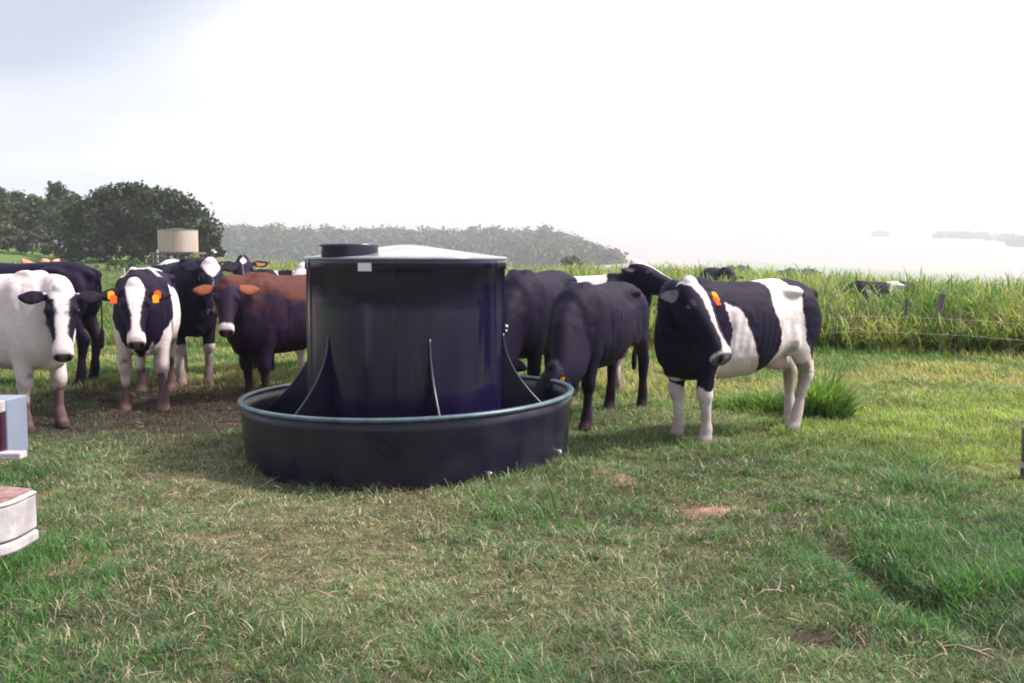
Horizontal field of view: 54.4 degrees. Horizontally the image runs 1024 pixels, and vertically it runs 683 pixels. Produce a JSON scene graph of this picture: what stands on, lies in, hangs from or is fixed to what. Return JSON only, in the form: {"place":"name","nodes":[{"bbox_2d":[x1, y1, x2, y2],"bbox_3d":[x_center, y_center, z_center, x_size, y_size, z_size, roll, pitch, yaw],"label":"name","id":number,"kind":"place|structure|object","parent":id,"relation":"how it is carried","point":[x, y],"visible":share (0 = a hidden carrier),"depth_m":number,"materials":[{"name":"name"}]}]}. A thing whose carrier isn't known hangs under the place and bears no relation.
{"place":"outdoors","nodes":[
{"label":"outdoors","id":0,"kind":"place"},
{"bbox_2d":[12,262,124,276],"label":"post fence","id":1,"kind":"object","parent":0,"point":[122,271],"visible":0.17,"depth_m":51.89,"materials":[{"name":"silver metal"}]},
{"bbox_2d":[0,211,1023,682],"bbox_3d":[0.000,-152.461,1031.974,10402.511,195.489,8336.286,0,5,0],"label":"ground","id":2,"kind":"structure","parent":0,"point":[830,243],"depth_m":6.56,"materials":[{"name":"green plant"}]},
{"bbox_2d":[0,187,18,242],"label":"gum tree","id":3,"kind":"object","parent":2,"relation":"on","point":[5,201],"visible":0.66,"depth_m":107.08,"materials":[{"name":"green plant"}]},
{"bbox_2d":[0,189,26,235],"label":"gum tree","id":4,"kind":"object","parent":2,"relation":"on","point":[17,196],"visible":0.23,"depth_m":110.39,"materials":[{"name":"green plant"}]},
{"bbox_2d":[0,224,34,253],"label":"scrub bush","id":5,"kind":"object","parent":2,"relation":"on","point":[11,232],"visible":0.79,"depth_m":96.75,"materials":[{"name":"green plant"}]},
{"bbox_2d":[0,395,38,555],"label":"parked vehicle","id":6,"kind":"object","parent":2,"relation":"on","point":[18,524],"visible":1,"depth_m":4.14,"materials":[{"name":"white paint"}]},
{"bbox_2d":[12,193,47,248],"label":"gum tree","id":7,"kind":"object","parent":2,"relation":"on","point":[28,214],"visible":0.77,"depth_m":108.16,"materials":[{"name":"green plant"}]},
{"bbox_2d":[10,231,53,254],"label":"scrub bush","id":8,"kind":"object","parent":2,"relation":"on","point":[25,237],"visible":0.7,"depth_m":95.73,"materials":[{"name":"green plant"}]},
{"bbox_2d":[21,258,59,370],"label":"cow","id":9,"kind":"object","parent":2,"relation":"on","point":[28,261],"depth_m":13.85},
{"bbox_2d":[0,270,102,432],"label":"cow","id":10,"kind":"object","parent":2,"relation":"on","point":[39,311],"visible":0.98,"depth_m":8.90},
{"bbox_2d":[0,261,104,385],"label":"cow","id":11,"kind":"object","parent":2,"relation":"on","point":[80,277],"visible":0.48,"depth_m":12.21},
{"bbox_2d":[36,180,71,247],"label":"gum tree","id":12,"kind":"object","parent":2,"relation":"on","point":[55,193],"visible":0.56,"depth_m":105.43,"materials":[{"name":"green plant"}]},
{"bbox_2d":[33,231,76,256],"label":"scrub bush","id":13,"kind":"object","parent":2,"relation":"on","point":[45,247],"visible":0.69,"depth_m":94.61,"materials":[{"name":"green plant"}]},
{"bbox_2d":[51,191,85,241],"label":"gum tree","id":14,"kind":"object","parent":2,"relation":"on","point":[73,196],"visible":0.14,"depth_m":102.45,"materials":[{"name":"green plant"}]},
{"bbox_2d":[80,257,99,268],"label":"green bush","id":15,"kind":"object","parent":2,"relation":"on","point":[89,260],"visible":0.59,"depth_m":69.74,"materials":[{"name":"green plant"}]},
{"bbox_2d":[105,258,126,270],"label":"green bush","id":16,"kind":"object","parent":2,"relation":"on","point":[112,262],"visible":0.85,"depth_m":69.67,"materials":[{"name":"green plant"}]},
{"bbox_2d":[119,257,141,270],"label":"green bush","id":17,"kind":"object","parent":2,"relation":"on","point":[135,262],"visible":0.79,"depth_m":69.72,"materials":[{"name":"green plant"}]},
{"bbox_2d":[47,180,227,262],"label":"spreading tree","id":18,"kind":"object","parent":2,"relation":"on","point":[130,218],"visible":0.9,"depth_m":88.21,"materials":[{"name":"green plant"}]},
{"bbox_2d":[100,267,180,410],"bbox_3d":[-3.976,-0.063,10.812,0.716,1.496,2.400,-1,5,-15],"label":"cow","id":19,"kind":"object","parent":2,"relation":"on","point":[146,313],"visible":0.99,"depth_m":10.26},
{"bbox_2d":[75,266,232,346],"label":"pasture grass","id":20,"kind":"structure","parent":2,"relation":"on","point":[107,305],"depth_m":25.31,"materials":[{"name":"green plant"}]},
{"bbox_2d":[149,228,205,264],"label":"water tank","id":21,"kind":"object","parent":2,"relation":"on","point":[178,241],"visible":1,"depth_m":82.17,"materials":[{"name":"concrete"}]},
{"bbox_2d":[144,250,231,272],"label":"loading ramp","id":22,"kind":"structure","parent":2,"relation":"on","point":[157,258],"depth_m":67.39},
{"bbox_2d":[183,609,196,623],"bbox_3d":[-1.384,1.183,4.285,0.027,0.035,0.102,0,5,4],"label":"dry twig","id":23,"kind":"object","parent":2,"relation":"on","point":[189,615],"visible":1,"depth_m":4.28,"materials":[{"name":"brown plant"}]},
{"bbox_2d":[179,253,201,259],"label":"green bush","id":24,"kind":"object","parent":2,"relation":"on","point":[194,255],"visible":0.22,"depth_m":65.81,"materials":[{"name":"green plant"}]},
{"bbox_2d":[151,257,239,385],"bbox_3d":[-4.166,-0.286,12.771,0.747,1.591,2.563,-3,6,-35],"label":"cow","id":25,"kind":"object","parent":2,"relation":"on","point":[199,316],"visible":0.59,"depth_m":12.10},
{"bbox_2d":[195,223,225,257],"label":"spreading tree","id":26,"kind":"object","parent":2,"relation":"on","point":[205,230],"visible":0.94,"depth_m":87.32,"materials":[{"name":"green plant"}]},
{"bbox_2d":[218,254,277,372],"bbox_3d":[-3.171,-0.399,14.209,0.684,1.681,2.222,3,6,35],"label":"cow","id":27,"kind":"object","parent":2,"relation":"on","point":[245,263],"visible":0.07,"depth_m":13.54},
{"bbox_2d":[193,272,306,393],"bbox_3d":[-2.588,-0.059,11.388,0.696,1.481,2.311,3,6,34],"label":"cow","id":28,"kind":"object","parent":2,"relation":"on","point":[262,316],"visible":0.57,"depth_m":10.84},
{"bbox_2d":[278,262,305,376],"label":"cow","id":29,"kind":"object","parent":2,"relation":"on","point":[300,270],"visible":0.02,"depth_m":12.53},
{"bbox_2d":[5,221,628,269],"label":"hill forest","id":30,"kind":"object","parent":2,"relation":"on","point":[544,245],"visible":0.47,"depth_m":578.24,"materials":[{"name":"green plant"}]},
{"bbox_2d":[304,590,340,599],"bbox_3d":[-0.893,1.180,4.655,0.199,0.036,0.049,1,5,16],"label":"dry twig","id":31,"kind":"object","parent":2,"relation":"on","point":[322,592],"visible":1,"depth_m":4.65,"materials":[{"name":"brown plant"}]},
{"bbox_2d":[237,243,573,493],"bbox_3d":[-0.850,0.096,8.130,2.718,1.767,2.718,0,5,0],"label":"trough tank","id":32,"kind":"object","parent":2,"relation":"on","point":[410,376],"visible":0.99,"depth_m":7.36,"materials":[{"name":"plastic"}]},
{"bbox_2d":[0,381,1023,682],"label":"lush grass","id":33,"kind":"structure","parent":2,"relation":"on","point":[972,577],"depth_m":5.16,"materials":[{"name":"green plant"}]},
{"bbox_2d":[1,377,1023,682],"bbox_3d":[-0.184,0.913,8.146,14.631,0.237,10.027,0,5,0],"label":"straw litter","id":34,"kind":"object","parent":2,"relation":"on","point":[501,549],"visible":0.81,"depth_m":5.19,"materials":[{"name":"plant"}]},
{"bbox_2d":[505,269,578,395],"bbox_3d":[0.197,-0.025,10.608,0.690,1.494,2.574,2,5,21],"label":"cow","id":35,"kind":"object","parent":2,"relation":"on","point":[530,296],"visible":0.5,"depth_m":10.08},
{"bbox_2d":[560,255,582,269],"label":"lone tree","id":36,"kind":"object","parent":2,"relation":"on","point":[568,259],"visible":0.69,"depth_m":149.14,"materials":[{"name":"green plant"}]},
{"bbox_2d":[535,281,649,429],"bbox_3d":[0.761,0.096,9.661,0.632,1.369,2.340,3,5,28],"label":"cow","id":37,"kind":"object","parent":2,"relation":"on","point":[593,328],"visible":0.9,"depth_m":9.24},
{"bbox_2d":[573,259,670,389],"bbox_3d":[0.879,-0.188,11.957,2.361,1.607,0.746,1,5,8],"label":"cow","id":38,"kind":"object","parent":2,"relation":"on","point":[648,281],"visible":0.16,"depth_m":11.65},
{"bbox_2d":[249,255,1023,356],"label":"tall grass","id":39,"kind":"structure","parent":2,"relation":"on","point":[966,293],"depth_m":17.59,"materials":[{"name":"green plant"}]},
{"bbox_2d":[699,267,742,281],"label":"cow","id":40,"kind":"object","parent":2,"relation":"on","point":[716,273],"visible":0.3,"depth_m":24.34},
{"bbox_2d":[654,275,821,444],"bbox_3d":[1.923,0.131,8.698,0.854,1.434,2.150,4,6,42],"label":"cow","id":41,"kind":"object","parent":2,"relation":"on","point":[707,332],"visible":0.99,"depth_m":8.43},
{"bbox_2d":[729,264,752,272],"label":"distant tree","id":42,"kind":"object","parent":2,"relation":"on","point":[743,267],"visible":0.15,"depth_m":188.91,"materials":[{"name":"green plant"}]},
{"bbox_2d":[711,383,784,412],"bbox_3d":[2.736,0.580,10.678,1.363,0.286,0.887,0,5,0],"label":"grass clump","id":43,"kind":"object","parent":2,"relation":"on","point":[752,400],"visible":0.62,"depth_m":10.57,"materials":[{"name":"green plant"}]},
{"bbox_2d":[754,586,784,596],"bbox_3d":[1.221,1.185,4.710,0.160,0.036,0.040,-2,5,-27],"label":"dry twig","id":44,"kind":"object","parent":2,"relation":"on","point":[759,593],"visible":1,"depth_m":4.71,"materials":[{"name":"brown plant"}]},
{"bbox_2d":[778,266,818,279],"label":"distant tree","id":45,"kind":"object","parent":2,"relation":"on","point":[795,269],"visible":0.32,"depth_m":168.69,"materials":[{"name":"green plant"}]},
{"bbox_2d":[755,352,916,420],"bbox_3d":[3.127,0.444,9.985,1.547,0.724,1.704,-1,5,-13],"label":"grass clump","id":46,"kind":"object","parent":2,"relation":"on","point":[823,400],"visible":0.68,"depth_m":9.88,"materials":[{"name":"green plant"}]},
{"bbox_2d":[833,280,915,302],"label":"cow","id":47,"kind":"object","parent":2,"relation":"on","point":[860,285],"visible":0.2,"depth_m":20.31},
{"bbox_2d":[820,293,1023,340],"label":"wire fence","id":48,"kind":"object","parent":2,"relation":"on","point":[940,303],"visible":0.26,"depth_m":16.86,"materials":[{"name":"grey"}]},
{"bbox_2d":[868,230,1023,246],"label":"woodlots","id":49,"kind":"object","parent":2,"relation":"on","point":[1013,240],"visible":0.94,"depth_m":1603.38,"materials":[{"name":"white plant"}]},
{"bbox_2d":[938,644,996,659],"bbox_3d":[1.840,1.247,4.026,0.218,0.036,0.053,2,5,27],"label":"dry twig","id":50,"kind":"object","parent":2,"relation":"on","point":[968,648],"visible":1,"depth_m":4.02,"materials":[{"name":"brown plant"}]},
{"bbox_2d":[1020,427,1023,478],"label":"fence stake","id":51,"kind":"object","parent":2,"relation":"on","point":[1022,462],"visible":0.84,"depth_m":7.24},
{"bbox_2d":[0,331,1023,405],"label":"verge grass","id":52,"kind":"structure","parent":0,"point":[877,351],"depth_m":13.50,"materials":[{"name":"green plant"}]},
{"bbox_2d":[0,0,1023,214],"label":"sky","id":53,"kind":"structure","parent":0,"point":[378,107],"materials":[{"name":"white"}]}
]}

